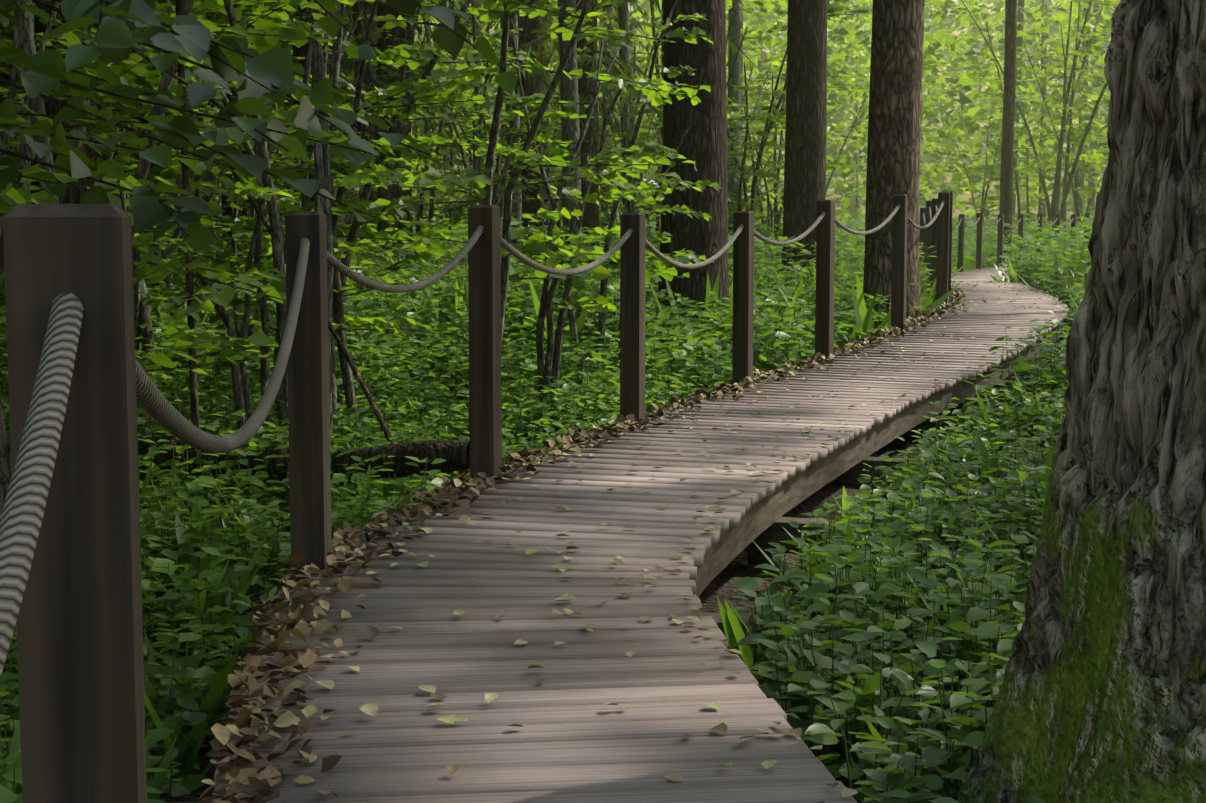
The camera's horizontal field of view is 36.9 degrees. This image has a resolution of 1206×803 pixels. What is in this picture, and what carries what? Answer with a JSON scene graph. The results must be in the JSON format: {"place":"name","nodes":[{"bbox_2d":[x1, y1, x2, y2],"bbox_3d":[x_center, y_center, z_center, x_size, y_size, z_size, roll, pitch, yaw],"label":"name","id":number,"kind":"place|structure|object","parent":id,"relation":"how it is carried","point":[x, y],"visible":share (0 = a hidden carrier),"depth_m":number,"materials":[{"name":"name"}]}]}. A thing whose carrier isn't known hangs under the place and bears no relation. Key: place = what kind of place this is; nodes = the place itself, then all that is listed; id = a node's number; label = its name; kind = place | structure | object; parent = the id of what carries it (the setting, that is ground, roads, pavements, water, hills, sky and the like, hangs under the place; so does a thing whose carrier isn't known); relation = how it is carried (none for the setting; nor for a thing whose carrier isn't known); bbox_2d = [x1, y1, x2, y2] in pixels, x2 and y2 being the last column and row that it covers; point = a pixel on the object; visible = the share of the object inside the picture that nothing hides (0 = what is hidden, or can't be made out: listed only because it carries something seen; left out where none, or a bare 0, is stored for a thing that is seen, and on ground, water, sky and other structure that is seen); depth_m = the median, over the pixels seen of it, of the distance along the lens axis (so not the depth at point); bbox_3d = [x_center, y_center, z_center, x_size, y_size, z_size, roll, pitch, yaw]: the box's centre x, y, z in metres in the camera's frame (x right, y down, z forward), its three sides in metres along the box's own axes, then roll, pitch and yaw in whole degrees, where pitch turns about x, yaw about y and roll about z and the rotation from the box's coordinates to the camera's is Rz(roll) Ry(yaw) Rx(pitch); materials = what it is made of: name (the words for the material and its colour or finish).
{"place":"outdoors","nodes":[
{"label":"outdoors","id":0,"kind":"place"},
{"bbox_2d":[0,0,517,254],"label":"leaves","id":1,"kind":"object","parent":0,"point":[124,23],"depth_m":3.76,"materials":[{"name":"green plant"}]},
{"bbox_2d":[131,0,755,180],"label":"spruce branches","id":2,"kind":"object","parent":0,"point":[470,33],"depth_m":25.34,"materials":[{"name":"green plant"}]},
{"bbox_2d":[0,0,751,203],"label":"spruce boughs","id":3,"kind":"object","parent":2,"relation":"attached to","point":[582,108],"depth_m":25.39,"materials":[{"name":"green plant"}]},
{"bbox_2d":[0,215,1071,802],"bbox_3d":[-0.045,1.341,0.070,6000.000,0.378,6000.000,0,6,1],"label":"forest ground","id":4,"kind":"structure","parent":0,"point":[724,581],"depth_m":7.26,"materials":[{"name":"black soil"}]},
{"bbox_2d":[0,25,17,183],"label":"forest trunk","id":5,"kind":"object","parent":4,"relation":"on","point":[2,75],"depth_m":27.45,"materials":[{"name":"brown plant"}]},
{"bbox_2d":[31,0,94,203],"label":"tree","id":6,"kind":"object","parent":4,"relation":"on","point":[71,195],"visible":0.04,"depth_m":8.96,"materials":[{"name":"brown plant"}]},
{"bbox_2d":[3,204,146,802],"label":"rail post","id":7,"kind":"object","parent":4,"relation":"on","point":[81,674],"visible":1,"depth_m":1.67,"materials":[{"name":"brown wood"}]},
{"bbox_2d":[0,293,83,677],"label":"rail rope","id":8,"kind":"object","parent":7,"relation":"attached to","point":[22,513],"visible":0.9,"depth_m":1.34,"materials":[{"name":"grey fabric"}]},
{"bbox_2d":[149,0,194,286],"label":"tree trunk","id":9,"kind":"object","parent":4,"relation":"on","point":[179,181],"depth_m":19.17,"materials":[{"name":"brown plant"}]},
{"bbox_2d":[175,0,200,494],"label":"thin stem","id":10,"kind":"object","parent":4,"relation":"on","point":[191,324],"visible":0.48,"depth_m":8.26,"materials":[{"name":"brown plant"}]},
{"bbox_2d":[220,9,253,247],"bbox_3d":[-6.224,-14.555,29.659,0.796,26.000,0.804,0,6,1],"label":"tree trunk","id":11,"kind":"object","parent":4,"relation":"on","point":[245,211],"depth_m":30.61,"materials":[{"name":"brown plant"}]},
{"bbox_2d":[137,435,469,480],"bbox_3d":[-1.704,0.281,8.543,2.454,0.323,0.242,2,6,20],"label":"fallen log","id":12,"kind":"object","parent":4,"relation":"on","point":[455,454],"visible":0.5,"depth_m":8.23,"materials":[{"name":"brown wood"}]},
{"bbox_2d":[285,211,331,574],"bbox_3d":[-0.895,0.297,5.540,0.109,1.750,0.109,0,6,1],"label":"rail post","id":13,"kind":"object","parent":4,"relation":"on","point":[309,445],"visible":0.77,"depth_m":5.46,"materials":[{"name":"brown wood"}]},
{"bbox_2d":[135,238,309,452],"bbox_3d":[-0.696,-0.129,3.592,0.029,0.376,3.818,-1,6,-6],"label":"rail rope","id":14,"kind":"object","parent":13,"relation":"attached to","point":[155,404],"visible":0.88,"depth_m":3.09,"materials":[{"name":"grey fabric"}]},
{"bbox_2d":[200,115,418,502],"bbox_3d":[-1.545,-0.572,9.350,0.072,1.917,2.478,-4,7,-35],"label":"thin stem","id":15,"kind":"object","parent":4,"relation":"on","point":[378,415],"visible":0.46,"depth_m":9.00,"materials":[{"name":"brown plant"}]},
{"bbox_2d":[293,2,348,350],"bbox_3d":[-2.328,-10.068,13.991,0.557,20.000,0.564,0,6,1],"label":"alder tree","id":16,"kind":"object","parent":4,"relation":"on","point":[300,51],"depth_m":14.61,"materials":[{"name":"brown plant"}]},
{"bbox_2d":[340,4,358,242],"bbox_3d":[-5.612,-14.467,38.711,0.875,24.000,0.831,-5,8,-39],"label":"forest trunk","id":17,"kind":"object","parent":4,"relation":"on","point":[347,90],"depth_m":39.24,"materials":[{"name":"brown plant"}]},
{"bbox_2d":[0,0,721,516],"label":"shrub","id":18,"kind":"object","parent":4,"relation":"on","point":[298,34],"depth_m":9.99,"materials":[{"name":"green plant"}]},
{"bbox_2d":[352,1,377,257],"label":"forest trunk","id":19,"kind":"object","parent":4,"relation":"on","point":[356,32],"depth_m":29.40,"materials":[{"name":"brown plant"}]},
{"bbox_2d":[377,1,413,266],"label":"tree trunk","id":20,"kind":"object","parent":4,"relation":"on","point":[398,31],"depth_m":25.47,"materials":[{"name":"brown plant"}]},
{"bbox_2d":[0,367,802,802],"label":"herb","id":21,"kind":"object","parent":4,"relation":"on","point":[198,493],"depth_m":7.40,"materials":[{"name":"green plant"}]},
{"bbox_2d":[0,0,871,264],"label":"shrub","id":22,"kind":"object","parent":4,"relation":"on","point":[749,169],"depth_m":25.99,"materials":[{"name":"green plant"}]},
{"bbox_2d":[468,205,501,477],"bbox_3d":[-0.486,0.082,7.477,0.104,1.780,0.104,2,6,15],"label":"rail post","id":23,"kind":"object","parent":4,"relation":"on","point":[484,276],"visible":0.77,"depth_m":7.40,"materials":[{"name":"brown wood"}]},
{"bbox_2d":[327,225,483,292],"bbox_3d":[-0.691,-0.516,6.436,0.029,0.252,2.003,1,6,12],"label":"rail rope","id":24,"kind":"object","parent":23,"relation":"attached to","point":[339,266],"visible":0.94,"depth_m":6.38,"materials":[{"name":"grey fabric"}]},
{"bbox_2d":[500,228,632,274],"bbox_3d":[-0.165,-0.715,8.396,0.029,0.258,2.102,2,6,18],"label":"rail rope","id":25,"kind":"object","parent":23,"relation":"attached to","point":[508,247],"visible":0.79,"depth_m":8.33,"materials":[{"name":"grey fabric"}]},
{"bbox_2d":[500,4,518,186],"bbox_3d":[-1.833,-14.293,36.656,0.808,24.000,0.804,0,6,1],"label":"forest trunk","id":26,"kind":"object","parent":4,"relation":"on","point":[502,155],"depth_m":37.34,"materials":[{"name":"brown plant"}]},
{"bbox_2d":[0,339,1061,800],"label":"plants","id":27,"kind":"object","parent":4,"relation":"on","point":[730,621],"visible":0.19,"depth_m":6.47,"materials":[{"name":"green plant"}]},
{"bbox_2d":[520,0,544,264],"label":"tree","id":28,"kind":"object","parent":4,"relation":"on","point":[529,37],"depth_m":26.54,"materials":[{"name":"brown plant"}]},
{"bbox_2d":[519,6,548,239],"bbox_3d":[-1.278,-14.819,32.601,0.758,26.000,0.766,0,6,1],"label":"tree trunk","id":29,"kind":"object","parent":4,"relation":"on","point":[546,205],"depth_m":33.50,"materials":[{"name":"brown plant"}]},
{"bbox_2d":[0,252,1086,418],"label":"undergrowth","id":30,"kind":"object","parent":4,"relation":"on","point":[520,347],"depth_m":13.39,"materials":[{"name":"green plant"}]},
{"bbox_2d":[0,243,1091,384],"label":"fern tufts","id":31,"kind":"object","parent":4,"relation":"on","point":[864,321],"depth_m":16.11,"materials":[{"name":"green plant"}]},
{"bbox_2d":[558,0,581,263],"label":"thin tree","id":32,"kind":"object","parent":4,"relation":"on","point":[567,84],"depth_m":22.09,"materials":[{"name":"brown plant"}]},
{"bbox_2d":[576,0,599,246],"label":"tree trunk","id":33,"kind":"object","parent":4,"relation":"on","point":[590,218],"depth_m":26.00,"materials":[{"name":"brown plant"}]},
{"bbox_2d":[91,0,1108,263],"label":"tree trunks","id":34,"kind":"object","parent":4,"relation":"on","point":[735,22],"depth_m":39.40,"materials":[{"name":"brown plant"}]},
{"bbox_2d":[20,0,373,113],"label":"tree leaves","id":35,"kind":"object","parent":34,"relation":"on","point":[347,20],"depth_m":29.73,"materials":[{"name":"green plant"}]},
{"bbox_2d":[167,317,1068,802],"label":"boardwalk supports","id":36,"kind":"object","parent":4,"relation":"on","point":[775,531],"depth_m":7.71,"materials":[{"name":"brown wood"}]},
{"bbox_2d":[696,320,1063,596],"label":"boardwalk side beam","id":37,"kind":"structure","parent":36,"relation":"on","point":[762,515],"depth_m":8.76,"materials":[{"name":"brown wood"}]},
{"bbox_2d":[146,228,1090,324],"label":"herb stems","id":38,"kind":"object","parent":4,"relation":"on","point":[858,265],"depth_m":21.61,"materials":[{"name":"green plant"}]},
{"bbox_2d":[2,213,1091,320],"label":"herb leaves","id":39,"kind":"object","parent":38,"relation":"on","point":[1063,266],"depth_m":22.15,"materials":[{"name":"green plant"}]},
{"bbox_2d":[146,208,1093,272],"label":"herb","id":40,"kind":"object","parent":4,"relation":"on","point":[1045,229],"depth_m":43.05,"materials":[{"name":"green plant"}]},
{"bbox_2d":[121,0,1120,245],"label":"trees","id":41,"kind":"object","parent":4,"relation":"on","point":[758,4],"depth_m":54.63,"materials":[{"name":"green plant"}]},
{"bbox_2d":[620,213,645,424],"bbox_3d":[0.155,-0.108,9.460,0.104,1.750,0.104,2,6,19],"label":"rail post","id":42,"kind":"object","parent":4,"relation":"on","point":[632,324],"visible":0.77,"depth_m":9.38,"materials":[{"name":"brown wood"}]},
{"bbox_2d":[645,224,743,268],"bbox_3d":[0.521,-0.899,10.394,0.029,0.270,2.160,2,6,20],"label":"rail rope","id":43,"kind":"object","parent":42,"relation":"attached to","point":[664,258],"visible":0.85,"depth_m":10.41,"materials":[{"name":"grey fabric"}]},
{"bbox_2d":[660,1,662,231],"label":"forest trunk","id":44,"kind":"object","parent":4,"relation":"on","point":[661,96],"depth_m":35.41,"materials":[{"name":"brown plant"}]},
{"bbox_2d":[218,0,1119,233],"bbox_3d":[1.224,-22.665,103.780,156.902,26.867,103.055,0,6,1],"label":"forest foliage","id":45,"kind":"object","parent":4,"relation":"on","point":[966,121],"depth_m":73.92,"materials":[{"name":"green plant"}]},
{"bbox_2d":[658,0,729,325],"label":"dark spruce tree","id":46,"kind":"object","parent":4,"relation":"on","point":[707,114],"depth_m":16.42,"materials":[{"name":"brown plant"}]},
{"bbox_2d":[732,211,753,386],"bbox_3d":[0.886,-0.322,11.469,0.104,1.763,0.104,2,6,22],"label":"rail post","id":47,"kind":"object","parent":4,"relation":"on","point":[743,299],"visible":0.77,"depth_m":11.39,"materials":[{"name":"brown wood"}]},
{"bbox_2d":[781,0,826,284],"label":"tree","id":48,"kind":"object","parent":4,"relation":"on","point":[798,107],"depth_m":21.49,"materials":[{"name":"brown plant"}]},
{"bbox_2d":[573,363,1067,802],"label":"herb","id":49,"kind":"object","parent":4,"relation":"on","point":[934,783],"depth_m":5.79,"materials":[{"name":"green plant"}]},
{"bbox_2d":[815,200,834,361],"bbox_3d":[1.582,-0.513,12.919,0.104,1.845,0.104,3,6,24],"label":"rail post","id":50,"kind":"object","parent":4,"relation":"on","point":[825,254],"depth_m":12.84,"materials":[{"name":"brown wood"}]},
{"bbox_2d":[863,0,924,327],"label":"tree trunk","id":51,"kind":"object","parent":4,"relation":"on","point":[899,67],"depth_m":16.18,"materials":[{"name":"brown plant"}]},
{"bbox_2d":[891,194,907,329],"bbox_3d":[2.434,-0.747,14.898,0.104,1.904,0.104,2,6,21],"label":"rail post","id":52,"kind":"object","parent":4,"relation":"on","point":[899,261],"depth_m":14.81,"materials":[{"name":"brown wood"}]},
{"bbox_2d":[919,208,925,285],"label":"rail post","id":53,"kind":"object","parent":4,"relation":"on","point":[922,231],"depth_m":26.91,"materials":[{"name":"brown wood"}]},
{"bbox_2d":[924,201,931,292],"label":"rail post","id":54,"kind":"object","parent":4,"relation":"on","point":[928,234],"depth_m":24.94,"materials":[{"name":"brown wood"}]},
{"bbox_2d":[930,199,937,298],"bbox_3d":[4.229,-1.610,23.062,0.117,1.942,0.117,0,6,1],"label":"rail post","id":55,"kind":"object","parent":4,"relation":"on","point":[934,240],"depth_m":22.98,"materials":[{"name":"brown wood"}]},
{"bbox_2d":[936,192,949,304],"bbox_3d":[3.219,-1.006,17.178,0.104,1.950,0.104,2,6,15],"label":"rail post","id":56,"kind":"object","parent":4,"relation":"on","point":[943,247],"depth_m":17.08,"materials":[{"name":"brown wood"}]},
{"bbox_2d":[908,201,943,228],"bbox_3d":[2.826,-1.659,15.957,0.029,0.276,2.435,2,6,19],"label":"rail rope","id":57,"kind":"object","parent":56,"relation":"attached to","point":[930,222],"depth_m":16.21,"materials":[{"name":"grey fabric"}]},
{"bbox_2d":[948,192,952,291],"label":"rail post","id":58,"kind":"object","parent":4,"relation":"on","point":[950,243],"depth_m":19.02,"materials":[{"name":"brown wood"}]},
{"bbox_2d":[958,214,964,271],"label":"rail post","id":59,"kind":"object","parent":4,"relation":"on","point":[961,231],"depth_m":34.60,"materials":[{"name":"brown wood"}]},
{"bbox_2d":[976,213,982,268],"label":"rail post","id":60,"kind":"object","parent":4,"relation":"on","point":[979,239],"depth_m":36.45,"materials":[{"name":"brown wood"}]},
{"bbox_2d":[965,217,979,227],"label":"rail rope","id":61,"kind":"object","parent":60,"relation":"attached to","point":[974,224],"depth_m":35.79,"materials":[{"name":"grey fabric"}]},
{"bbox_2d":[997,214,1003,265],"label":"rail post","id":62,"kind":"object","parent":4,"relation":"on","point":[1000,239],"depth_m":38.26,"materials":[{"name":"brown wood"}]},
{"bbox_2d":[983,218,1000,226],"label":"rail rope","id":63,"kind":"object","parent":62,"relation":"attached to","point":[991,225],"depth_m":37.45,"materials":[{"name":"grey fabric"}]},
{"bbox_2d":[1000,0,1016,260],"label":"tree","id":64,"kind":"object","parent":4,"relation":"on","point":[1008,132],"depth_m":44.23,"materials":[{"name":"brown plant"}]},
{"bbox_2d":[1004,218,1020,227],"bbox_3d":[8.839,-3.879,39.168,0.029,0.230,2.010,3,7,25],"label":"rail rope","id":65,"kind":"object","parent":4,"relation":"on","point":[1014,225],"depth_m":39.30,"materials":[{"name":"grey fabric"}]},
{"bbox_2d":[1017,214,1023,260],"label":"rail post","id":66,"kind":"object","parent":4,"relation":"on","point":[1020,228],"depth_m":40.04,"materials":[{"name":"brown wood"}]},
{"bbox_2d":[1036,213,1042,251],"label":"rail post","id":67,"kind":"object","parent":4,"relation":"on","point":[1040,222],"depth_m":41.83,"materials":[{"name":"brown wood"}]},
{"bbox_2d":[1055,214,1059,244],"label":"rail post","id":68,"kind":"object","parent":4,"relation":"on","point":[1058,222],"depth_m":43.62,"materials":[{"name":"brown wood"}]},
{"bbox_2d":[1071,214,1075,251],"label":"rail post","id":69,"kind":"object","parent":4,"relation":"on","point":[1073,223],"depth_m":45.43,"materials":[{"name":"brown wood"}]},
{"bbox_2d":[957,0,1205,802],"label":"tree trunk","id":70,"kind":"object","parent":4,"relation":"on","point":[1101,697],"visible":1,"depth_m":3.42,"materials":[{"name":"brown plant"}]},
{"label":"boardwalk stringer","id":71,"kind":"object","parent":4,"relation":"on","visible":0},
{"bbox_2d":[212,265,1068,802],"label":"boardwalk planks","id":72,"kind":"object","parent":71,"relation":"on","point":[572,739],"visible":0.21,"depth_m":4.79,"materials":[{"name":"brown wood"}]},
{"bbox_2d":[197,278,985,802],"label":"fallen leaves","id":73,"kind":"object","parent":72,"relation":"on","point":[223,752],"visible":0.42,"depth_m":4.92,"materials":[{"name":"brown plant"}]},
{"bbox_2d":[250,281,1066,802],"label":"fallen leaves","id":74,"kind":"object","parent":72,"relation":"on","point":[452,719],"visible":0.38,"depth_m":5.38,"materials":[{"name":"beige plant"}]},
{"bbox_2d":[0,0,1117,382],"label":"sky","id":75,"kind":"structure","parent":0,"point":[965,196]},
{"bbox_2d":[754,212,824,244],"bbox_3d":[1.234,-1.171,12.116,0.029,0.247,1.629,3,7,25],"label":"rail rope","id":76,"kind":"object","parent":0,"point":[799,237],"visible":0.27,"depth_m":12.20,"materials":[{"name":"grey fabric"}]},
{"bbox_2d":[835,204,899,234],"bbox_3d":[2.008,-1.402,13.829,0.029,0.257,2.176,3,6,23],"label":"rail rope","id":77,"kind":"object","parent":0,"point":[875,229],"depth_m":13.92,"materials":[{"name":"grey fabric"}]},
{"bbox_2d":[1084,213,1089,242],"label":"rail post","id":78,"kind":"object","parent":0,"point":[1087,215],"depth_m":47.26,"materials":[{"name":"brown wood"}]}
]}

